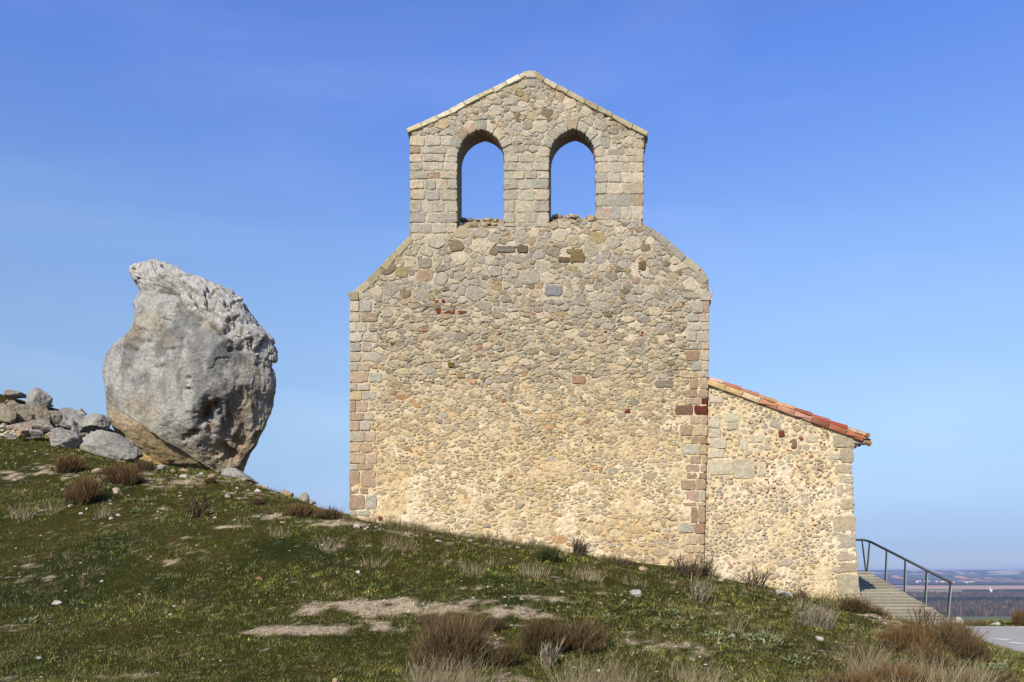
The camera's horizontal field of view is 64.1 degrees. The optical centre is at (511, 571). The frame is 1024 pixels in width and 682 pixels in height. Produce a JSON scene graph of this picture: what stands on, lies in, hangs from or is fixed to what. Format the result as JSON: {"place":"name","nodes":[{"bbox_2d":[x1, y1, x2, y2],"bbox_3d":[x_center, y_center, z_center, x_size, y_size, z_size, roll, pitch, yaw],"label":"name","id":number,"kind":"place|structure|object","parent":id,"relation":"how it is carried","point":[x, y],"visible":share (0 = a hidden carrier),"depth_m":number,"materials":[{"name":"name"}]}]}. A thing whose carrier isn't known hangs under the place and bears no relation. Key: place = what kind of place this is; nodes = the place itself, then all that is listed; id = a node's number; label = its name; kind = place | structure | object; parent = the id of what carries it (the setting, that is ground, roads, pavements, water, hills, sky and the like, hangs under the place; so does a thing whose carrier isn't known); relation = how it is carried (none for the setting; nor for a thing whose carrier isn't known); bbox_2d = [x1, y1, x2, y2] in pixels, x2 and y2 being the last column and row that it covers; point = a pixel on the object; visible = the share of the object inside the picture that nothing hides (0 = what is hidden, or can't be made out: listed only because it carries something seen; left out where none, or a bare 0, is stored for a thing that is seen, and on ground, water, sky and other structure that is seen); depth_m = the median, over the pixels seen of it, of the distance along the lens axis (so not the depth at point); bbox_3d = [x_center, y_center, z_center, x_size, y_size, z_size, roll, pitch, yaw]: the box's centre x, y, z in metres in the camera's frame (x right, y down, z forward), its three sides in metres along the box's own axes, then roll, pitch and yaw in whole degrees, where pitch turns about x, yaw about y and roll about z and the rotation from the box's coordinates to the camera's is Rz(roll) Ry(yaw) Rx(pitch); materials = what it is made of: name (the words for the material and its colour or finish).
{"place":"outdoors","nodes":[
{"label":"outdoors","id":0,"kind":"place"},
{"bbox_2d":[0,394,1023,681],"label":"hillside","id":1,"kind":"structure","parent":0,"point":[274,556],"depth_m":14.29,"materials":[{"name":"plant"}]},
{"bbox_2d":[0,403,16,423],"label":"rock ledge","id":2,"kind":"object","parent":1,"relation":"on","point":[8,413],"visible":1,"depth_m":25.66,"materials":[{"name":"stone"}]},
{"bbox_2d":[3,389,26,398],"bbox_3d":[-17.468,-6.204,28.603,0.684,0.341,0.676,0,0,0],"label":"rock","id":3,"kind":"object","parent":1,"relation":"on","point":[9,393],"visible":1,"depth_m":28.47,"materials":[{"name":"stone"}]},
{"bbox_2d":[6,400,35,424],"bbox_3d":[-15.733,-4.998,26.023,1.268,0.888,0.438,0,0,0],"label":"rock ledge","id":4,"kind":"object","parent":1,"relation":"on","point":[25,413],"visible":0.61,"depth_m":25.93,"materials":[{"name":"stone"}]},
{"bbox_2d":[4,500,39,519],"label":"dry grass tuft","id":5,"kind":"object","parent":1,"relation":"on","point":[23,515],"visible":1,"depth_m":18.62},
{"bbox_2d":[14,424,31,436],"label":"rock","id":6,"kind":"object","parent":1,"relation":"on","point":[25,428],"visible":0.79,"depth_m":25.14,"materials":[{"name":"stone"}]},
{"bbox_2d":[12,615,39,623],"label":"woolly plant","id":7,"kind":"object","parent":1,"relation":"on","point":[30,619],"visible":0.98,"depth_m":12.31,"materials":[{"name":"green plant"}]},
{"bbox_2d":[10,419,53,432],"bbox_3d":[-15.095,-4.565,25.750,1.560,0.474,0.512,0,0,0],"label":"rock ledge","id":8,"kind":"object","parent":1,"relation":"on","point":[43,426],"visible":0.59,"depth_m":25.58,"materials":[{"name":"stone"}]},
{"bbox_2d":[34,402,49,421],"bbox_3d":[-14.864,-4.974,25.892,0.573,0.782,0.299,0,0,0],"label":"rock ledge","id":9,"kind":"object","parent":8,"relation":"on","point":[41,411],"visible":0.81,"depth_m":25.80,"materials":[{"name":"stone"}]},
{"bbox_2d":[50,410,61,426],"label":"rock","id":10,"kind":"object","parent":9,"relation":"on","point":[55,417],"visible":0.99,"depth_m":25.94,"materials":[{"name":"stone"}]},
{"bbox_2d":[29,429,44,439],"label":"rock","id":11,"kind":"object","parent":1,"relation":"on","point":[37,434],"visible":1,"depth_m":24.80,"materials":[{"name":"stone"}]},
{"bbox_2d":[25,387,52,409],"bbox_3d":[-16.443,-5.896,28.374,0.870,0.987,0.631,0,0,13],"label":"rock","id":12,"kind":"object","parent":1,"relation":"on","point":[35,396],"visible":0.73,"depth_m":28.20,"materials":[{"name":"stone"}]},
{"bbox_2d":[43,501,68,514],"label":"dry grass tuft","id":13,"kind":"object","parent":1,"relation":"on","point":[53,510],"visible":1,"depth_m":18.92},
{"bbox_2d":[59,414,67,426],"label":"rock","id":14,"kind":"object","parent":1,"relation":"on","point":[64,419],"visible":0.82,"depth_m":26.03,"materials":[{"name":"stone"}]},
{"bbox_2d":[49,427,79,448],"bbox_3d":[-13.494,-3.951,24.697,0.803,0.778,0.979,0,0,-35],"label":"rock","id":15,"kind":"object","parent":1,"relation":"on","point":[61,437],"visible":0.85,"depth_m":24.37,"materials":[{"name":"stone"}]},
{"bbox_2d":[53,448,89,473],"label":"dry shrub","id":16,"kind":"object","parent":1,"relation":"on","point":[68,464],"visible":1,"depth_m":22.13,"materials":[{"name":"plant"}]},
{"bbox_2d":[66,418,78,428],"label":"rock","id":17,"kind":"object","parent":1,"relation":"on","point":[70,422],"visible":0.81,"depth_m":25.29,"materials":[{"name":"stone"}]},
{"bbox_2d":[59,410,88,434],"bbox_3d":[-14.384,-4.727,26.905,2.559,1.116,0.815,0,0,0],"label":"rock ledge","id":18,"kind":"object","parent":1,"relation":"on","point":[77,417],"visible":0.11,"depth_m":26.70,"materials":[{"name":"stone"}]},
{"bbox_2d":[71,426,81,441],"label":"rock","id":19,"kind":"object","parent":1,"relation":"on","point":[74,429],"visible":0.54,"depth_m":24.73,"materials":[{"name":"stone"}]},
{"bbox_2d":[59,468,109,504],"bbox_3d":[-10.296,-2.071,19.735,1.167,1.003,0.928,0,0,0],"label":"dry shrub","id":20,"kind":"object","parent":1,"relation":"on","point":[85,492],"visible":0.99,"depth_m":19.61,"materials":[{"name":"plant"}]},
{"bbox_2d":[77,413,110,432],"bbox_3d":[-12.972,-4.566,25.406,0.826,0.738,0.959,0,0,-44],"label":"rock","id":21,"kind":"object","parent":1,"relation":"on","point":[93,422],"visible":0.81,"depth_m":25.18,"materials":[{"name":"stone"}]},
{"bbox_2d":[91,502,118,516],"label":"dry grass tuft","id":22,"kind":"object","parent":1,"relation":"on","point":[102,514],"visible":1,"depth_m":18.62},
{"bbox_2d":[77,430,142,462],"bbox_3d":[-12.141,-3.670,24.603,1.984,1.188,0.718,0,0,0],"label":"rock","id":23,"kind":"object","parent":1,"relation":"on","point":[116,446],"visible":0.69,"depth_m":24.38,"materials":[{"name":"stone"}]},
{"bbox_2d":[96,456,148,485],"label":"dry shrub","id":24,"kind":"object","parent":1,"relation":"on","point":[121,474],"visible":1,"depth_m":21.28,"materials":[{"name":"plant"}]},
{"bbox_2d":[108,428,168,465],"bbox_3d":[-11.772,-3.653,26.593,2.616,1.799,1.369,0,0,0],"label":"rock","id":25,"kind":"object","parent":1,"relation":"on","point":[145,457],"visible":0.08,"depth_m":26.00,"materials":[{"name":"stone"}]},
{"bbox_2d":[132,457,157,470],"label":"dry shrub","id":26,"kind":"object","parent":1,"relation":"on","point":[142,464],"visible":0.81,"depth_m":23.16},
{"bbox_2d":[102,259,277,473],"bbox_3d":[-10.287,-6.631,26.486,5.978,7.134,3.385,0,0,22],"label":"boulder","id":27,"kind":"object","parent":1,"relation":"on","point":[189,376],"visible":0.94,"depth_m":25.13,"materials":[{"name":"stone"}]},
{"bbox_2d":[184,481,216,518],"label":"twiggy bush","id":28,"kind":"object","parent":1,"relation":"on","point":[194,508],"visible":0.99,"depth_m":18.23,"materials":[{"name":"plant"}]},
{"bbox_2d":[203,475,217,483],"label":"dry shrub","id":29,"kind":"object","parent":1,"relation":"on","point":[211,480],"visible":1,"depth_m":21.93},
{"bbox_2d":[221,467,257,483],"bbox_3d":[-8.347,-2.897,24.865,1.216,0.590,0.965,0,0,0],"label":"rock","id":30,"kind":"object","parent":1,"relation":"on","point":[236,473],"visible":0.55,"depth_m":24.54,"materials":[{"name":"stone"}]},
{"bbox_2d":[248,496,265,504],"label":"dry shrub","id":31,"kind":"object","parent":1,"relation":"on","point":[256,501],"visible":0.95,"depth_m":19.95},
{"bbox_2d":[267,525,292,536],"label":"dry grass tuft","id":32,"kind":"object","parent":1,"relation":"on","point":[281,531],"visible":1,"depth_m":16.71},
{"bbox_2d":[279,498,315,516],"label":"dry shrub","id":33,"kind":"object","parent":1,"relation":"on","point":[296,511],"visible":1,"depth_m":18.13,"materials":[{"name":"plant"}]},
{"bbox_2d":[299,492,309,500],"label":"rock","id":34,"kind":"object","parent":1,"relation":"on","point":[304,496],"visible":0.69,"depth_m":21.28,"materials":[{"name":"stone"}]},
{"bbox_2d":[312,505,344,519],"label":"dry shrub","id":35,"kind":"object","parent":1,"relation":"on","point":[330,514],"visible":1,"depth_m":17.78,"materials":[{"name":"plant"}]},
{"bbox_2d":[311,533,346,551],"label":"dry grass tuft","id":36,"kind":"object","parent":1,"relation":"on","point":[337,545],"visible":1,"depth_m":16.14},
{"bbox_2d":[362,555,389,567],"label":"dry grass tuft","id":37,"kind":"object","parent":1,"relation":"on","point":[377,563],"visible":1,"depth_m":15.46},
{"bbox_2d":[382,533,418,552],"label":"dry grass tuft","id":38,"kind":"object","parent":1,"relation":"on","point":[391,541],"visible":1,"depth_m":16.46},
{"bbox_2d":[384,651,484,681],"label":"dry grass tuft","id":39,"kind":"object","parent":1,"relation":"on","point":[429,673],"visible":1,"depth_m":9.33,"materials":[{"name":"plant"}]},
{"bbox_2d":[415,606,463,632],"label":"dry shrub","id":40,"kind":"object","parent":1,"relation":"on","point":[431,617],"visible":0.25,"depth_m":12.00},
{"bbox_2d":[399,602,501,673],"bbox_3d":[-0.767,0.789,10.623,1.266,1.081,1.405,0,0,38],"label":"dry shrub","id":41,"kind":"object","parent":1,"relation":"on","point":[461,642],"visible":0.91,"depth_m":10.40,"materials":[{"name":"plant"}]},
{"bbox_2d":[4,437,899,681],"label":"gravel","id":42,"kind":"structure","parent":1,"relation":"on","point":[869,614],"depth_m":13.30,"materials":[{"name":"gravel"}]},
{"bbox_2d":[459,558,486,575],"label":"dry grass tuft","id":43,"kind":"object","parent":1,"relation":"on","point":[473,569],"visible":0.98,"depth_m":15.32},
{"bbox_2d":[449,648,523,681],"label":"dry grass tuft","id":44,"kind":"object","parent":1,"relation":"on","point":[479,680],"visible":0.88,"depth_m":9.61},
{"bbox_2d":[469,609,510,632],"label":"dry shrub","id":45,"kind":"object","parent":1,"relation":"on","point":[500,626],"visible":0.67,"depth_m":12.13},
{"bbox_2d":[483,640,533,668],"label":"dry shrub","id":46,"kind":"object","parent":1,"relation":"on","point":[507,656],"visible":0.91,"depth_m":10.57,"materials":[{"name":"plant"}]},
{"bbox_2d":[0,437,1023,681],"bbox_3d":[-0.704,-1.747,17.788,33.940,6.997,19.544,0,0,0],"label":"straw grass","id":47,"kind":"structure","parent":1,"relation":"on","point":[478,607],"depth_m":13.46,"materials":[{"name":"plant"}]},
{"bbox_2d":[505,560,554,577],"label":"dry grass tuft","id":48,"kind":"object","parent":1,"relation":"on","point":[533,571],"visible":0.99,"depth_m":15.49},
{"bbox_2d":[512,607,578,655],"bbox_3d":[0.464,0.813,11.209,0.980,0.727,0.731,0,0,10],"label":"dry shrub","id":49,"kind":"object","parent":1,"relation":"on","point":[534,635],"visible":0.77,"depth_m":11.11,"materials":[{"name":"plant"}]},
{"bbox_2d":[531,544,563,562],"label":"dry shrub","id":50,"kind":"object","parent":1,"relation":"on","point":[548,554],"visible":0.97,"depth_m":16.67,"materials":[{"name":"plant"}]},
{"bbox_2d":[531,634,567,667],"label":"twiggy bush","id":51,"kind":"object","parent":1,"relation":"on","point":[547,660],"visible":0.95,"depth_m":10.67,"materials":[{"name":"plant"}]},
{"bbox_2d":[569,534,590,555],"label":"twiggy bush","id":52,"kind":"object","parent":1,"relation":"on","point":[580,547],"visible":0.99,"depth_m":17.84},
{"bbox_2d":[527,650,635,681],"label":"dry grass tuft","id":53,"kind":"object","parent":1,"relation":"on","point":[581,678],"visible":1,"depth_m":9.26,"materials":[{"name":"plant"}]},
{"bbox_2d":[556,609,613,654],"bbox_3d":[0.971,0.844,11.384,0.980,0.656,0.723,0,0,0],"label":"dry shrub","id":54,"kind":"object","parent":1,"relation":"on","point":[588,637],"visible":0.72,"depth_m":11.27,"materials":[{"name":"plant"}]},
{"bbox_2d":[570,562,608,581],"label":"dry grass tuft","id":55,"kind":"object","parent":1,"relation":"on","point":[585,573],"visible":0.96,"depth_m":15.78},
{"bbox_2d":[598,611,619,618],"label":"woolly plant","id":56,"kind":"object","parent":1,"relation":"on","point":[608,615],"visible":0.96,"depth_m":13.10,"materials":[{"name":"green plant"}]},
{"bbox_2d":[347,71,871,600],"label":"chapel","id":57,"kind":"structure","parent":1,"relation":"on","point":[529,367],"depth_m":17.99,"materials":[{"name":"rubble stone"},{"name":"lime mortar"},{"name":"clay tile"}]},
{"bbox_2d":[339,511,888,611],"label":"wall foot grass","id":58,"kind":"structure","parent":1,"relation":"on","point":[415,528],"depth_m":17.72,"materials":[{"name":"plant"}]},
{"bbox_2d":[611,557,641,566],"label":"twiggy bush","id":59,"kind":"object","parent":1,"relation":"on","point":[625,561],"visible":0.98,"depth_m":17.43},
{"bbox_2d":[596,661,662,681],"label":"dry grass tuft","id":60,"kind":"object","parent":1,"relation":"on","point":[621,679],"visible":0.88,"depth_m":9.37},
{"bbox_2d":[629,589,641,596],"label":"rock","id":61,"kind":"object","parent":1,"relation":"on","point":[637,593],"visible":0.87,"depth_m":14.87,"materials":[{"name":"stone"}]},
{"bbox_2d":[624,577,650,587],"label":"dry grass tuft","id":62,"kind":"object","parent":1,"relation":"on","point":[625,579],"visible":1,"depth_m":15.81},
{"bbox_2d":[661,607,679,616],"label":"woolly plant","id":63,"kind":"object","parent":1,"relation":"on","point":[672,610],"visible":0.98,"depth_m":13.71,"materials":[{"name":"green plant"}]},
{"bbox_2d":[666,659,699,679],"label":"dry grass tuft","id":64,"kind":"object","parent":1,"relation":"on","point":[680,677],"visible":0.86,"depth_m":10.17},
{"bbox_2d":[667,551,701,576],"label":"twiggy bush","id":65,"kind":"object","parent":1,"relation":"on","point":[679,565],"visible":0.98,"depth_m":17.34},
{"bbox_2d":[685,571,715,602],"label":"twiggy bush","id":66,"kind":"object","parent":1,"relation":"on","point":[700,595],"visible":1,"depth_m":15.06,"materials":[{"name":"plant"}]},
{"bbox_2d":[688,550,727,577],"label":"twiggy bush","id":67,"kind":"object","parent":1,"relation":"on","point":[706,568],"visible":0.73,"depth_m":17.55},
{"bbox_2d":[673,661,749,681],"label":"dry grass tuft","id":68,"kind":"object","parent":1,"relation":"on","point":[706,679],"visible":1,"depth_m":9.30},
{"bbox_2d":[700,630,730,640],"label":"woolly plant","id":69,"kind":"object","parent":1,"relation":"on","point":[711,633],"visible":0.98,"depth_m":12.36,"materials":[{"name":"green plant"}]},
{"bbox_2d":[722,612,754,630],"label":"dry grass tuft","id":70,"kind":"object","parent":1,"relation":"on","point":[736,623],"visible":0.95,"depth_m":13.06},
{"bbox_2d":[730,620,748,627],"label":"dry shrub","id":71,"kind":"object","parent":1,"relation":"on","point":[743,626],"visible":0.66,"depth_m":13.32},
{"bbox_2d":[740,568,772,588],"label":"twiggy bush","id":72,"kind":"object","parent":1,"relation":"on","point":[761,577],"visible":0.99,"depth_m":17.29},
{"bbox_2d":[741,629,782,645],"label":"woolly plant","id":73,"kind":"object","parent":1,"relation":"on","point":[771,636],"visible":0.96,"depth_m":12.42,"materials":[{"name":"green plant"}]},
{"bbox_2d":[775,589,791,596],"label":"rock","id":74,"kind":"object","parent":1,"relation":"on","point":[781,592],"visible":0.67,"depth_m":16.76,"materials":[{"name":"stone"}]},
{"bbox_2d":[783,653,816,665],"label":"woolly plant","id":75,"kind":"object","parent":1,"relation":"on","point":[803,659],"visible":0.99,"depth_m":11.02,"materials":[{"name":"green plant"}]},
{"bbox_2d":[795,589,806,597],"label":"twiggy bush","id":76,"kind":"object","parent":1,"relation":"on","point":[801,594],"visible":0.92,"depth_m":17.06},
{"bbox_2d":[793,599,841,629],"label":"dry shrub","id":77,"kind":"object","parent":1,"relation":"on","point":[814,618],"visible":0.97,"depth_m":14.09,"materials":[{"name":"plant"}]},
{"bbox_2d":[814,669,868,681],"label":"dry shrub","id":78,"kind":"object","parent":1,"relation":"on","point":[842,678],"visible":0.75,"depth_m":9.58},
{"bbox_2d":[838,589,875,613],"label":"dry shrub","id":79,"kind":"object","parent":1,"relation":"on","point":[856,606],"visible":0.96,"depth_m":15.99,"materials":[{"name":"plant"}]},
{"bbox_2d":[844,636,884,662],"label":"dry shrub","id":80,"kind":"object","parent":1,"relation":"on","point":[859,654],"visible":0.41,"depth_m":11.35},
{"bbox_2d":[843,665,886,681],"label":"dry grass tuft","id":81,"kind":"object","parent":1,"relation":"on","point":[857,679],"visible":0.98,"depth_m":9.25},
{"bbox_2d":[827,634,907,675],"bbox_3d":[4.599,1.052,10.397,1.221,0.574,0.938,0,0,25],"label":"dry grass tuft","id":82,"kind":"object","parent":1,"relation":"on","point":[866,663],"visible":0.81,"depth_m":10.40,"materials":[{"name":"plant"}]},
{"bbox_2d":[868,602,891,616],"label":"dry shrub","id":83,"kind":"object","parent":1,"relation":"on","point":[876,611],"visible":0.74,"depth_m":16.51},
{"bbox_2d":[853,653,943,681],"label":"dry shrub","id":84,"kind":"object","parent":1,"relation":"on","point":[888,674],"visible":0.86,"depth_m":9.51,"materials":[{"name":"plant"}]},
{"bbox_2d":[875,643,924,670],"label":"dry grass tuft","id":85,"kind":"object","parent":1,"relation":"on","point":[896,666],"visible":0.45,"depth_m":10.55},
{"bbox_2d":[871,616,940,654],"bbox_3d":[5.971,0.931,12.406,1.020,0.688,0.819,0,0,0],"label":"dry shrub","id":86,"kind":"object","parent":1,"relation":"on","point":[910,636],"visible":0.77,"depth_m":12.32,"materials":[{"name":"plant"}]},
{"bbox_2d":[866,664,952,681],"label":"dry grass tuft","id":87,"kind":"object","parent":1,"relation":"on","point":[904,675],"visible":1,"depth_m":8.89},
{"bbox_2d":[856,539,963,628],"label":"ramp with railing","id":88,"kind":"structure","parent":1,"relation":"on","point":[889,596],"depth_m":22.06,"materials":[{"name":"concrete"}]},
{"bbox_2d":[900,621,929,629],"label":"dry shrub","id":89,"kind":"object","parent":1,"relation":"on","point":[920,625],"visible":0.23,"depth_m":14.46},
{"bbox_2d":[898,649,951,677],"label":"dry grass tuft","id":90,"kind":"object","parent":1,"relation":"on","point":[921,663],"visible":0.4,"depth_m":10.24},
{"bbox_2d":[908,600,949,626],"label":"twiggy bush","id":91,"kind":"object","parent":1,"relation":"on","point":[919,613],"visible":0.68,"depth_m":14.98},
{"bbox_2d":[901,637,964,667],"bbox_3d":[5.724,1.103,11.224,0.806,0.505,0.682,0,0,0],"label":"dry shrub","id":92,"kind":"object","parent":1,"relation":"on","point":[928,653],"visible":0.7,"depth_m":11.09,"materials":[{"name":"plant"}]},
{"bbox_2d":[900,612,989,653],"bbox_3d":[6.705,0.945,12.639,1.382,0.720,0.928,0,0,25],"label":"dry shrub","id":93,"kind":"object","parent":1,"relation":"on","point":[948,636],"visible":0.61,"depth_m":12.49,"materials":[{"name":"plant"}]},
{"bbox_2d":[924,652,987,681],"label":"dry grass tuft","id":94,"kind":"object","parent":1,"relation":"on","point":[950,677],"visible":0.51,"depth_m":9.33,"materials":[{"name":"plant"}]},
{"bbox_2d":[942,615,972,632],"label":"dry shrub","id":95,"kind":"object","parent":1,"relation":"on","point":[952,622],"visible":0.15,"depth_m":14.90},
{"bbox_2d":[913,652,1019,681],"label":"dry grass tuft","id":96,"kind":"object","parent":1,"relation":"on","point":[960,679],"visible":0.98,"depth_m":8.99,"materials":[{"name":"plant"}]},
{"bbox_2d":[953,631,994,662],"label":"dry shrub","id":97,"kind":"object","parent":1,"relation":"on","point":[975,650],"visible":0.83,"depth_m":11.76,"materials":[{"name":"plant"}]},
{"bbox_2d":[932,652,1015,681],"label":"dry grass tuft","id":98,"kind":"object","parent":1,"relation":"on","point":[987,680],"visible":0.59,"depth_m":9.42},
{"bbox_2d":[965,620,988,625],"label":"dry shrub","id":99,"kind":"object","parent":1,"relation":"on","point":[979,623],"visible":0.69,"depth_m":22.44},
{"bbox_2d":[980,658,1014,673],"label":"woolly plant","id":100,"kind":"object","parent":1,"relation":"on","point":[997,663],"visible":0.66,"depth_m":10.91,"materials":[{"name":"green plant"}]},
{"bbox_2d":[985,664,1019,681],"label":"dry shrub","id":101,"kind":"object","parent":1,"relation":"on","point":[1003,678],"visible":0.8,"depth_m":9.46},
{"bbox_2d":[1009,605,1023,625],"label":"dry shrub","id":102,"kind":"object","parent":1,"relation":"on","point":[1018,618],"visible":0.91,"depth_m":22.43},
{"bbox_2d":[0,0,1023,569],"label":"sky","id":103,"kind":"structure","parent":0,"point":[844,178],"materials":[{"name":"blue"}]},
{"bbox_2d":[858,569,1023,583],"bbox_3d":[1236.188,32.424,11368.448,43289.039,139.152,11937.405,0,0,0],"label":"distant hills","id":104,"kind":"structure","parent":0,"point":[980,576],"depth_m":8406.00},
{"bbox_2d":[893,585,1023,621],"bbox_3d":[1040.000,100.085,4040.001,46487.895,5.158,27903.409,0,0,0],"label":"valley floor","id":105,"kind":"structure","parent":0,"point":[937,588],"depth_m":4676.12,"materials":[{"name":"plant"}]},
{"bbox_2d":[891,583,1023,614],"bbox_3d":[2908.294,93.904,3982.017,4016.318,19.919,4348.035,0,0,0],"label":"pine woodland","id":106,"kind":"object","parent":105,"relation":"on","point":[936,598],"visible":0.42,"depth_m":2924.90,"materials":[{"name":"plant"}]},
{"bbox_2d":[901,590,1023,616],"bbox_3d":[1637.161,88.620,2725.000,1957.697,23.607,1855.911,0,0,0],"label":"bare woodland","id":107,"kind":"object","parent":105,"relation":"on","point":[992,608],"visible":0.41,"depth_m":2290.93,"materials":[{"name":"plant"}]},
{"bbox_2d":[967,626,1023,652],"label":"road","id":108,"kind":"structure","parent":0,"point":[1005,635],"depth_m":18.68,"materials":[{"name":"asphalt"}]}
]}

